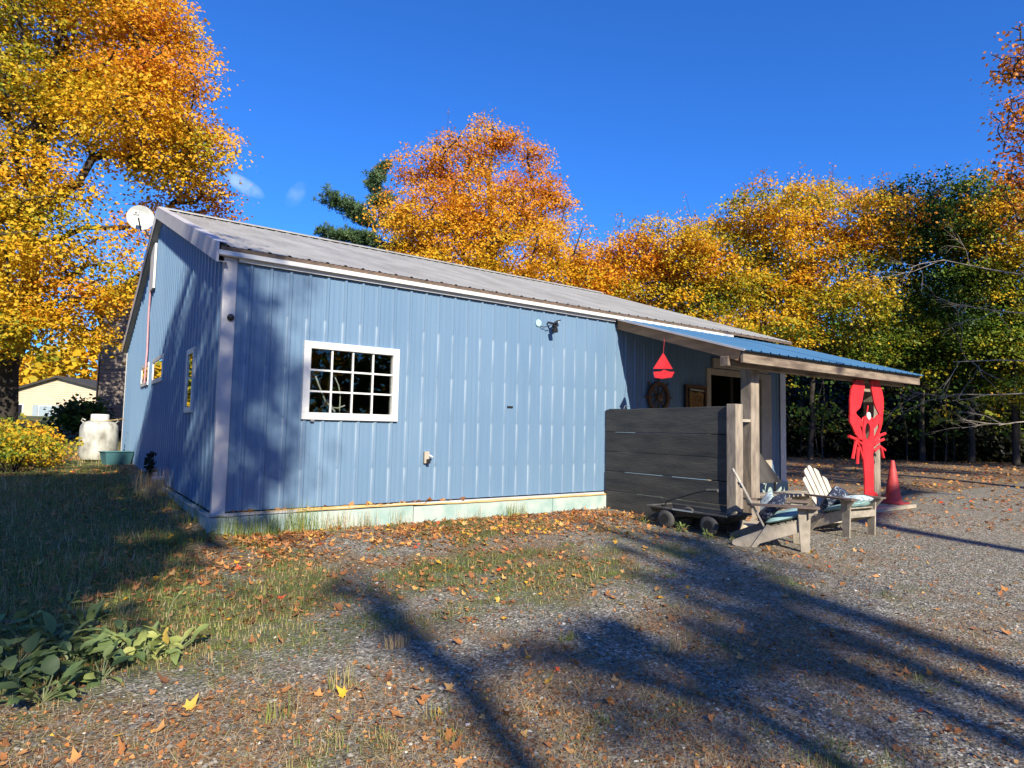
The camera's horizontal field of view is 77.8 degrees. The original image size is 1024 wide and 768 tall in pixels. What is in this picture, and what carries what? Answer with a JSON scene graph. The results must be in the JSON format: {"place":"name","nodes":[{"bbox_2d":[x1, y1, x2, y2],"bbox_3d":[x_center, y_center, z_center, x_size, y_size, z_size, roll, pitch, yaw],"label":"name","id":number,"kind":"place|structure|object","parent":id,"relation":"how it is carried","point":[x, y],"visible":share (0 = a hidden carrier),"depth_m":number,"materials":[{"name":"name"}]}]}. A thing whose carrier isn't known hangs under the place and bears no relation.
{"place":"outdoors","nodes":[
{"label":"outdoors","id":0,"kind":"place"},
{"bbox_2d":[0,416,1023,767],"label":"ground","id":1,"kind":"structure","parent":0,"point":[948,534],"depth_m":4.48,"materials":[{"name":"gravel"}]},
{"bbox_2d":[0,609,36,636],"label":"broad leaf weed","id":2,"kind":"object","parent":1,"relation":"on","point":[17,615],"visible":0.88,"depth_m":3.99,"materials":[{"name":"green plant"}]},
{"bbox_2d":[11,610,41,622],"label":"broad leaf weed","id":3,"kind":"object","parent":1,"relation":"on","point":[32,615],"visible":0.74,"depth_m":4.20,"materials":[{"name":"green plant"}]},
{"bbox_2d":[0,631,59,673],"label":"broad leaf weed","id":4,"kind":"object","parent":1,"relation":"on","point":[31,645],"visible":0.55,"depth_m":3.53,"materials":[{"name":"green plant"}]},
{"bbox_2d":[0,413,59,463],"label":"yellow shrub","id":5,"kind":"object","parent":1,"relation":"on","point":[13,423],"visible":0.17,"depth_m":13.28,"materials":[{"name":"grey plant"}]},
{"bbox_2d":[0,615,64,646],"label":"broad leaf weed","id":6,"kind":"object","parent":1,"relation":"on","point":[19,639],"visible":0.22,"depth_m":3.81,"materials":[{"name":"green plant"}]},
{"bbox_2d":[0,425,74,471],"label":"yellow shrub","id":7,"kind":"object","parent":1,"relation":"on","point":[8,453],"visible":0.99,"depth_m":11.65,"materials":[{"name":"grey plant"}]},
{"bbox_2d":[0,646,75,693],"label":"broad leaf weed","id":8,"kind":"object","parent":1,"relation":"on","point":[11,663],"visible":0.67,"depth_m":3.28,"materials":[{"name":"green plant"}]},
{"bbox_2d":[2,421,83,467],"bbox_3d":[-9.743,1.282,13.052,1.567,1.092,1.697,4,-5,-36],"label":"yellow shrub","id":9,"kind":"object","parent":1,"relation":"on","point":[44,431],"visible":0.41,"depth_m":12.97,"materials":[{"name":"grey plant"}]},
{"bbox_2d":[0,654,103,706],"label":"broad leaf weed","id":10,"kind":"object","parent":1,"relation":"on","point":[50,664],"visible":0.98,"depth_m":3.12,"materials":[{"name":"green plant"}]},
{"bbox_2d":[18,376,96,415],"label":"cream house","id":11,"kind":"structure","parent":1,"relation":"on","point":[36,397],"depth_m":50.13,"materials":[{"name":"paint"}]},
{"bbox_2d":[38,405,53,415],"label":"window","id":12,"kind":"structure","parent":11,"relation":"in","point":[41,412],"depth_m":49.99,"materials":[{"name":"white glass"}]},
{"bbox_2d":[19,318,101,385],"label":"distant wood","id":13,"kind":"object","parent":1,"relation":"on","point":[73,359],"visible":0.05,"depth_m":59.63,"materials":[{"name":"yellow plant"}]},
{"bbox_2d":[44,590,82,610],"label":"broad leaf weed","id":14,"kind":"object","parent":1,"relation":"on","point":[68,606],"visible":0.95,"depth_m":4.50,"materials":[{"name":"green plant"}]},
{"bbox_2d":[28,611,101,655],"bbox_3d":[-2.654,1.479,3.792,0.380,0.231,0.422,4,-5,-36],"label":"broad leaf weed","id":15,"kind":"object","parent":1,"relation":"on","point":[50,621],"visible":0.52,"depth_m":3.78,"materials":[{"name":"green plant"}]},
{"bbox_2d":[38,632,115,681],"bbox_3d":[-2.446,1.492,3.523,0.410,0.230,0.412,4,-5,-36],"label":"broad leaf weed","id":16,"kind":"object","parent":1,"relation":"on","point":[65,648],"visible":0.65,"depth_m":3.52,"materials":[{"name":"green plant"}]},
{"bbox_2d":[39,392,117,436],"bbox_3d":[-14.989,1.063,22.011,2.384,1.617,2.460,4,-5,-36],"label":"rhododendron","id":17,"kind":"object","parent":1,"relation":"on","point":[73,413],"visible":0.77,"depth_m":21.61,"materials":[{"name":"green plant"}]},
{"bbox_2d":[59,598,113,635],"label":"broad leaf weed","id":18,"kind":"object","parent":1,"relation":"on","point":[93,610],"visible":0.73,"depth_m":4.03,"materials":[{"name":"green plant"}]},
{"bbox_2d":[61,638,133,688],"bbox_3d":[-2.223,1.517,3.403,0.334,0.196,0.411,4,-5,-36],"label":"broad leaf weed","id":19,"kind":"object","parent":1,"relation":"on","point":[118,655],"visible":0.85,"depth_m":3.41,"materials":[{"name":"green plant"}]},
{"bbox_2d":[78,414,125,460],"bbox_3d":[-9.620,1.262,14.774,0.770,1.120,0.770,1,-4,0],"label":"propane tank","id":20,"kind":"object","parent":1,"relation":"on","point":[98,432],"visible":0.84,"depth_m":14.48,"materials":[{"name":"white metal"}]},
{"bbox_2d":[77,628,147,663],"bbox_3d":[-2.280,1.535,3.681,0.444,0.189,0.323,1,-4,0],"label":"broad leaf weed","id":21,"kind":"object","parent":1,"relation":"on","point":[141,655],"visible":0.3,"depth_m":3.71,"materials":[{"name":"green plant"}]},
{"bbox_2d":[98,451,133,464],"bbox_3d":[-8.693,1.649,13.941,0.440,0.340,0.590,-2,-5,40],"label":"plastic tub","id":22,"kind":"object","parent":1,"relation":"on","point":[116,457],"visible":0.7,"depth_m":13.81,"materials":[{"name":"plastic"}]},
{"bbox_2d":[94,271,140,430],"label":"shingled house","id":23,"kind":"structure","parent":1,"relation":"on","point":[111,384],"depth_m":23.18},
{"bbox_2d":[94,619,150,646],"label":"broad leaf weed","id":24,"kind":"object","parent":1,"relation":"on","point":[118,623],"visible":0.3,"depth_m":3.97,"materials":[{"name":"green plant"}]},
{"bbox_2d":[0,0,262,437],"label":"maple tree","id":25,"kind":"object","parent":1,"relation":"on","point":[87,98],"visible":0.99,"depth_m":17.27,"materials":[{"name":"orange plant"}]},
{"bbox_2d":[129,465,166,487],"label":"grass tuft","id":26,"kind":"object","parent":1,"relation":"on","point":[133,485],"visible":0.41,"depth_m":9.91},
{"bbox_2d":[110,620,186,660],"bbox_3d":[-2.116,1.513,3.671,0.412,0.194,0.340,3,-4,-23],"label":"broad leaf weed","id":27,"kind":"object","parent":1,"relation":"on","point":[138,643],"visible":0.72,"depth_m":3.71,"materials":[{"name":"green plant"}]},
{"bbox_2d":[143,451,157,487],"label":"dried weed","id":28,"kind":"object","parent":1,"relation":"on","point":[149,460],"visible":0.92,"depth_m":9.60,"materials":[{"name":"brown plant"}]},
{"bbox_2d":[135,466,174,496],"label":"grass tuft","id":29,"kind":"object","parent":1,"relation":"on","point":[158,488],"visible":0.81,"depth_m":9.23,"materials":[{"name":"plant"}]},
{"bbox_2d":[145,485,195,509],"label":"grass tuft","id":30,"kind":"object","parent":1,"relation":"on","point":[169,504],"visible":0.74,"depth_m":8.19,"materials":[{"name":"plant"}]},
{"bbox_2d":[142,623,209,664],"bbox_3d":[-1.972,1.540,3.754,0.368,0.214,0.449,4,-5,-36],"label":"broad leaf weed","id":31,"kind":"object","parent":1,"relation":"on","point":[154,633],"visible":0.77,"depth_m":3.79,"materials":[{"name":"green plant"}]},
{"bbox_2d":[146,521,215,547],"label":"grass tuft","id":32,"kind":"object","parent":1,"relation":"on","point":[178,538],"visible":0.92,"depth_m":6.56,"materials":[{"name":"plant"}]},
{"bbox_2d":[161,501,205,524],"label":"grass tuft","id":33,"kind":"object","parent":1,"relation":"on","point":[188,517],"visible":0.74,"depth_m":7.28,"materials":[{"name":"plant"}]},
{"bbox_2d":[216,509,255,537],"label":"grass tuft","id":34,"kind":"object","parent":1,"relation":"on","point":[234,529],"visible":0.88,"depth_m":7.00,"materials":[{"name":"plant"}]},
{"bbox_2d":[248,506,286,535],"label":"grass tuft","id":35,"kind":"object","parent":1,"relation":"on","point":[272,524],"visible":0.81,"depth_m":7.19,"materials":[{"name":"plant"}]},
{"bbox_2d":[256,691,297,723],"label":"grass tuft","id":36,"kind":"object","parent":1,"relation":"on","point":[283,714],"visible":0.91,"depth_m":3.01,"materials":[{"name":"plant"}]},
{"bbox_2d":[282,497,321,531],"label":"grass tuft","id":37,"kind":"object","parent":1,"relation":"on","point":[301,526],"visible":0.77,"depth_m":7.43,"materials":[{"name":"plant"}]},
{"bbox_2d":[317,507,352,531],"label":"grass tuft","id":38,"kind":"object","parent":1,"relation":"on","point":[343,523],"visible":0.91,"depth_m":7.65,"materials":[{"name":"plant"}]},
{"bbox_2d":[327,655,356,689],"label":"grass tuft","id":39,"kind":"object","parent":1,"relation":"on","point":[344,676],"visible":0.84,"depth_m":3.39,"materials":[{"name":"plant"}]},
{"bbox_2d":[311,158,415,251],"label":"pine tree","id":40,"kind":"object","parent":1,"relation":"on","point":[352,209],"visible":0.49,"depth_m":33.72,"materials":[{"name":"green plant"}]},
{"bbox_2d":[354,509,380,527],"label":"grass tuft","id":41,"kind":"object","parent":1,"relation":"on","point":[367,521],"visible":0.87,"depth_m":7.92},
{"bbox_2d":[384,632,409,649],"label":"grass tuft","id":42,"kind":"object","parent":1,"relation":"on","point":[397,642],"visible":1,"depth_m":4.00,"materials":[{"name":"plant"}]},
{"bbox_2d":[395,603,415,622],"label":"grass tuft","id":43,"kind":"object","parent":1,"relation":"on","point":[409,616],"visible":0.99,"depth_m":4.48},
{"bbox_2d":[426,695,451,720],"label":"grass tuft","id":44,"kind":"object","parent":1,"relation":"on","point":[434,711],"visible":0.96,"depth_m":3.10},
{"bbox_2d":[120,206,791,533],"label":"metal building","id":45,"kind":"structure","parent":1,"relation":"on","point":[458,381],"depth_m":8.98,"materials":[{"name":"blue metal"}]},
{"bbox_2d":[126,205,153,237],"bbox_3d":[-7.259,-3.180,12.581,0.415,0.672,0.787,0,-4,21],"label":"satellite dish","id":46,"kind":"object","parent":45,"relation":"attached to","point":[140,217],"visible":0.92,"depth_m":12.54,"materials":[{"name":"white plastic"}]},
{"bbox_2d":[140,362,148,386],"bbox_3d":[-7.586,-0.181,13.161,0.080,0.459,1.284,4,-5,-36],"label":"window frame","id":47,"kind":"structure","parent":45,"relation":"in","point":[142,384],"depth_m":13.17,"materials":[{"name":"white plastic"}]},
{"bbox_2d":[151,353,163,383],"bbox_3d":[-6.417,-0.260,11.539,0.080,0.479,1.444,4,-5,-36],"label":"window frame","id":48,"kind":"structure","parent":45,"relation":"in","point":[157,363],"depth_m":11.47,"materials":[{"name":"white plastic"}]},
{"bbox_2d":[183,346,196,412],"bbox_3d":[-4.374,-0.047,8.670,0.080,0.879,0.584,4,-5,-36],"label":"window frame","id":49,"kind":"structure","parent":45,"relation":"in","point":[191,353],"depth_m":8.62,"materials":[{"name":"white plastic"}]},
{"bbox_2d":[315,376,344,412],"bbox_3d":[-2.317,0.720,8.286,0.561,1.633,0.162,4,-5,-36],"label":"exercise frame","id":50,"kind":"object","parent":45,"relation":"in","point":[332,408],"visible":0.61,"depth_m":8.30,"materials":[{"name":"white metal"}]},
{"bbox_2d":[300,340,399,421],"bbox_3d":[-2.030,-0.015,8.041,1.259,0.954,0.095,4,-5,-36],"label":"window frame","id":51,"kind":"structure","parent":45,"relation":"in","point":[308,346],"depth_m":8.00,"materials":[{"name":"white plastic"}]},
{"bbox_2d":[238,493,605,512],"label":"base trim","id":52,"kind":"structure","parent":45,"relation":"on","point":[381,505],"depth_m":8.39,"materials":[{"name":"wood"}]},
{"bbox_2d":[541,320,560,332],"bbox_3d":[0.606,-0.894,9.875,0.318,0.212,0.143,0,-4,12],"label":"flood light","id":53,"kind":"object","parent":45,"relation":"attached to","point":[555,325],"visible":1,"depth_m":9.83,"materials":[{"name":"black plastic"}]},
{"bbox_2d":[644,378,672,407],"bbox_3d":[2.623,0.235,11.287,0.740,0.740,0.090,4,-5,-36],"label":"ship wheel","id":54,"kind":"object","parent":45,"relation":"attached to","point":[660,397],"visible":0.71,"depth_m":11.26,"materials":[{"name":"brown wood"}]},
{"bbox_2d":[684,384,706,406],"bbox_3d":[3.451,0.354,11.881,0.600,0.660,0.094,4,-5,-36],"label":"carved plaque","id":55,"kind":"object","parent":45,"relation":"attached to","point":[695,395],"visible":0.66,"depth_m":11.84,"materials":[{"name":"brown wood"}]},
{"bbox_2d":[0,447,928,767],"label":"lawn grass","id":56,"kind":"structure","parent":1,"relation":"on","point":[136,561],"depth_m":5.35,"materials":[{"name":"plant"}]},
{"bbox_2d":[355,107,613,292],"bbox_3d":[-1.343,-4.991,28.503,12.229,16.724,7.083,1,-4,-2],"label":"maple tree","id":57,"kind":"object","parent":1,"relation":"on","point":[459,217],"visible":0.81,"depth_m":28.51,"materials":[{"name":"orange plant"}]},
{"bbox_2d":[0,484,1023,767],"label":"dry straw","id":58,"kind":"object","parent":1,"relation":"on","point":[126,738],"visible":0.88,"depth_m":3.21,"materials":[{"name":"yellow plant"}]},
{"bbox_2d":[0,419,1023,525],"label":"fallen leaves","id":59,"kind":"object","parent":1,"relation":"on","point":[845,469],"visible":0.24,"depth_m":17.90,"materials":[{"name":"plant"}]},
{"bbox_2d":[0,477,1023,767],"bbox_3d":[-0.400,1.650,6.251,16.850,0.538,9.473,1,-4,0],"label":"fallen leaves","id":60,"kind":"object","parent":1,"relation":"on","point":[280,549],"visible":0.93,"depth_m":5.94,"materials":[{"name":"orange plant"}]},
{"bbox_2d":[499,498,527,516],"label":"grass tuft","id":61,"kind":"object","parent":1,"relation":"on","point":[523,511],"visible":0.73,"depth_m":9.24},
{"bbox_2d":[543,241,647,298],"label":"maple tree","id":62,"kind":"object","parent":1,"relation":"on","point":[585,283],"visible":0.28,"depth_m":29.88,"materials":[{"name":"yellow plant"}]},
{"bbox_2d":[554,213,674,306],"bbox_3d":[4.902,-2.530,31.410,7.244,12.410,7.042,4,-5,-36],"label":"maple tree","id":63,"kind":"object","parent":1,"relation":"on","point":[617,255],"visible":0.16,"depth_m":30.57,"materials":[{"name":"orange plant"}]},
{"bbox_2d":[600,192,734,321],"bbox_3d":[7.398,-2.658,30.871,6.654,12.720,6.664,2,-4,-11],"label":"maple tree","id":64,"kind":"object","parent":1,"relation":"on","point":[653,265],"visible":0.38,"depth_m":30.62,"materials":[{"name":"yellow plant"}]},
{"bbox_2d":[661,633,682,652],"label":"grass tuft","id":65,"kind":"object","parent":1,"relation":"on","point":[671,642],"visible":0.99,"depth_m":4.10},
{"bbox_2d":[605,404,742,533],"bbox_3d":[2.312,1.216,9.509,0.170,1.785,2.520,4,-5,-36],"label":"privacy screen","id":66,"kind":"object","parent":1,"relation":"on","point":[698,451],"visible":0.85,"depth_m":9.33,"materials":[{"name":"grey wood"}]},
{"bbox_2d":[646,489,751,535],"bbox_3d":[2.523,1.701,8.660,0.552,0.584,1.330,4,-5,-36],"label":"garden wagon","id":67,"kind":"object","parent":1,"relation":"on","point":[710,518],"visible":0.97,"depth_m":8.59,"materials":[{"name":"black plastic"}]},
{"bbox_2d":[641,201,770,332],"bbox_3d":[9.706,-2.798,31.150,7.882,13.104,5.994,4,-5,-36],"label":"maple tree","id":68,"kind":"object","parent":1,"relation":"on","point":[720,305],"visible":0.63,"depth_m":29.98,"materials":[{"name":"yellow plant"}]},
{"bbox_2d":[700,162,840,381],"bbox_3d":[12.241,-3.076,30.996,6.812,13.765,7.050,0,-4,16],"label":"maple tree","id":69,"kind":"object","parent":1,"relation":"on","point":[773,320],"visible":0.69,"depth_m":30.13,"materials":[{"name":"yellow plant"}]},
{"bbox_2d":[730,468,819,552],"bbox_3d":[3.187,1.516,7.790,0.950,0.937,0.840,0,-4,16],"label":"adirondack chair","id":70,"kind":"object","parent":1,"relation":"on","point":[761,531],"visible":0.88,"depth_m":7.51,"materials":[{"name":"grey wood"}]},
{"bbox_2d":[760,490,772,509],"bbox_3d":[3.183,1.465,7.941,0.099,0.246,0.361,31,16,16],"label":"throw pillow","id":71,"kind":"object","parent":70,"relation":"on","point":[767,497],"visible":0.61,"depth_m":7.84,"materials":[{"name":"white fabric"}]},
{"bbox_2d":[764,508,797,522],"bbox_3d":[3.324,1.599,7.744,0.500,0.101,0.520,-20,-9,14],"label":"seat cushion","id":72,"kind":"object","parent":70,"relation":"on","point":[784,515],"visible":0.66,"depth_m":7.57,"materials":[{"name":"teal fabric"}]},
{"bbox_2d":[758,494,785,520],"bbox_3d":[3.168,1.511,7.744,0.141,0.400,0.420,42,-10,15],"label":"throw pillow","id":73,"kind":"object","parent":72,"relation":"on","point":[766,513],"visible":0.82,"depth_m":7.59,"materials":[{"name":"blue fabric"}]},
{"bbox_2d":[687,497,915,527],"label":"porch slab","id":74,"kind":"structure","parent":1,"relation":"on","point":[881,507],"depth_m":11.01,"materials":[{"name":"concrete"}]},
{"bbox_2d":[232,497,890,520],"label":"fallen leaves","id":75,"kind":"object","parent":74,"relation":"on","point":[429,499],"visible":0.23,"depth_m":8.12,"materials":[{"name":"orange plant"}]},
{"bbox_2d":[616,319,923,517],"bbox_3d":[4.738,0.546,11.312,5.652,3.159,2.527,4,-5,-36],"label":"porch","id":76,"kind":"object","parent":74,"relation":"on","point":[750,359],"visible":0.95,"depth_m":9.73,"materials":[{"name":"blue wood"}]},
{"bbox_2d":[653,338,673,378],"bbox_3d":[2.363,-0.405,9.876,0.325,0.650,0.048,-1,-4,24],"label":"sailboat ornament","id":77,"kind":"object","parent":76,"relation":"hanging from","point":[662,363],"visible":1,"depth_m":9.85,"materials":[{"name":"red paint"}]},
{"bbox_2d":[847,380,885,495],"bbox_3d":[6.227,1.010,11.132,1.317,2.199,0.093,4,-5,-36],"label":"lobster cutout","id":78,"kind":"object","parent":76,"relation":"attached to","point":[865,450],"visible":0.93,"depth_m":11.07,"materials":[{"name":"red paint"}]},
{"bbox_2d":[759,452,780,491],"bbox_3d":[4.407,1.682,11.673,0.720,0.930,0.720,4,-5,-36],"label":"fire pit","id":79,"kind":"object","parent":74,"relation":"on","point":[768,474],"visible":0.15,"depth_m":11.50,"materials":[{"name":"metal"}]},
{"bbox_2d":[760,490,814,505],"bbox_3d":[4.319,1.886,10.092,1.500,0.300,0.420,4,-5,-36],"label":"plank bench","id":80,"kind":"object","parent":74,"relation":"on","point":[797,494],"visible":0.22,"depth_m":10.21,"materials":[{"name":"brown wood"}]},
{"bbox_2d":[881,460,909,504],"bbox_3d":[7.047,1.811,11.743,0.410,0.790,0.410,4,-5,-36],"label":"traffic cone","id":81,"kind":"object","parent":74,"relation":"on","point":[893,494],"visible":0.98,"depth_m":11.66,"materials":[{"name":"plastic"}]},
{"bbox_2d":[786,335,825,457],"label":"sapling","id":82,"kind":"object","parent":1,"relation":"on","point":[802,417],"visible":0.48,"depth_m":32.96,"materials":[{"name":"green plant"}]},
{"bbox_2d":[743,171,885,458],"bbox_3d":[15.268,-3.545,31.828,8.038,14.919,6.637,4,-5,-36],"label":"maple tree","id":83,"kind":"object","parent":1,"relation":"on","point":[826,266],"visible":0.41,"depth_m":30.95,"materials":[{"name":"yellow plant"}]},
{"bbox_2d":[786,321,848,458],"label":"sapling","id":84,"kind":"object","parent":1,"relation":"on","point":[816,418],"visible":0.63,"depth_m":31.34,"materials":[{"name":"green plant"}]},
{"bbox_2d":[786,328,863,459],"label":"sapling","id":85,"kind":"object","parent":1,"relation":"on","point":[797,414],"visible":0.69,"depth_m":30.93,"materials":[{"name":"green plant"}]},
{"bbox_2d":[802,465,885,537],"bbox_3d":[4.684,1.669,9.150,0.840,0.937,0.950,3,-5,-30],"label":"adirondack chair","id":86,"kind":"object","parent":1,"relation":"on","point":[818,488],"visible":0.91,"depth_m":9.00,"materials":[{"name":"grey wood"}]},
{"bbox_2d":[823,502,869,511],"bbox_3d":[4.755,1.746,9.019,0.520,0.101,0.500,3,-24,-30],"label":"seat cushion","id":87,"kind":"object","parent":86,"relation":"on","point":[834,508],"visible":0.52,"depth_m":8.90,"materials":[{"name":"teal fabric"}]},
{"bbox_2d":[820,486,848,509],"bbox_3d":[4.638,1.666,9.130,0.420,0.400,0.141,23,13,-35],"label":"throw pillow","id":88,"kind":"object","parent":87,"relation":"on","point":[836,491],"visible":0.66,"depth_m":9.03,"materials":[{"name":"blue fabric"}]},
{"bbox_2d":[844,495,872,502],"bbox_3d":[4.864,1.628,8.962,0.440,0.121,0.300,3,-13,-30],"label":"throw pillow","id":89,"kind":"object","parent":87,"relation":"on","point":[862,498],"visible":0.62,"depth_m":8.85,"materials":[{"name":"white fabric"}]},
{"bbox_2d":[788,162,943,388],"bbox_3d":[17.107,-3.554,30.818,6.496,14.895,8.414,-1,-5,33],"label":"maple tree","id":90,"kind":"object","parent":1,"relation":"on","point":[867,225],"visible":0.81,"depth_m":29.98,"materials":[{"name":"yellow plant"}]},
{"bbox_2d":[843,365,913,459],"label":"sapling","id":91,"kind":"object","parent":1,"relation":"on","point":[895,411],"visible":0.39,"depth_m":32.06,"materials":[{"name":"green plant"}]},
{"bbox_2d":[757,305,1023,458],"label":"surrounding wood","id":92,"kind":"object","parent":1,"relation":"on","point":[989,410],"depth_m":36.12,"materials":[{"name":"plant"}]},
{"bbox_2d":[785,361,1023,462],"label":"undergrowth","id":93,"kind":"object","parent":1,"relation":"on","point":[998,448],"visible":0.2,"depth_m":33.44,"materials":[{"name":"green plant"}]},
{"bbox_2d":[882,350,940,460],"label":"sapling","id":94,"kind":"object","parent":1,"relation":"on","point":[915,432],"visible":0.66,"depth_m":31.03,"materials":[{"name":"green plant"}]},
{"bbox_2d":[838,164,995,461],"bbox_3d":[20.147,-3.403,31.511,6.898,14.808,7.576,-1,-5,31],"label":"maple tree","id":95,"kind":"object","parent":1,"relation":"on","point":[916,249],"visible":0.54,"depth_m":30.68,"materials":[{"name":"green plant"}]},
{"bbox_2d":[904,353,960,460],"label":"sapling","id":96,"kind":"object","parent":1,"relation":"on","point":[930,405],"visible":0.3,"depth_m":32.24,"materials":[{"name":"green plant"}]},
{"bbox_2d":[851,225,1023,435],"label":"bare tree","id":97,"kind":"object","parent":1,"relation":"on","point":[968,264],"visible":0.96,"depth_m":16.48,"materials":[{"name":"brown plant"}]},
{"bbox_2d":[884,366,996,461],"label":"sapling","id":98,"kind":"object","parent":1,"relation":"on","point":[960,412],"visible":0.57,"depth_m":30.86,"materials":[{"name":"green plant"}]},
{"bbox_2d":[904,356,987,462],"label":"sapling","id":99,"kind":"object","parent":1,"relation":"on","point":[935,422],"visible":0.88,"depth_m":30.12,"materials":[{"name":"green plant"}]},
{"bbox_2d":[898,159,1023,462],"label":"maple tree","id":100,"kind":"object","parent":1,"relation":"on","point":[963,283],"visible":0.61,"depth_m":29.94,"materials":[{"name":"green plant"}]},
{"bbox_2d":[923,176,1023,464],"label":"maple tree","id":101,"kind":"object","parent":1,"relation":"on","point":[1016,334],"visible":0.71,"depth_m":29.03,"materials":[{"name":"green plant"}]},
{"bbox_2d":[958,22,1023,258],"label":"thinning tree","id":102,"kind":"object","parent":1,"relation":"on","point":[1017,70],"visible":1,"depth_m":25.23,"materials":[{"name":"orange plant"}]},
{"bbox_2d":[975,365,1023,437],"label":"sapling","id":103,"kind":"object","parent":1,"relation":"on","point":[1001,418],"visible":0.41,"depth_m":30.54,"materials":[{"name":"green plant"}]},
{"bbox_2d":[984,375,1023,449],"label":"sapling","id":104,"kind":"object","parent":1,"relation":"on","point":[1004,421],"visible":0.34,"depth_m":31.40,"materials":[{"name":"green plant"}]},
{"bbox_2d":[0,0,1023,375],"label":"sky","id":105,"kind":"structure","parent":0,"point":[642,104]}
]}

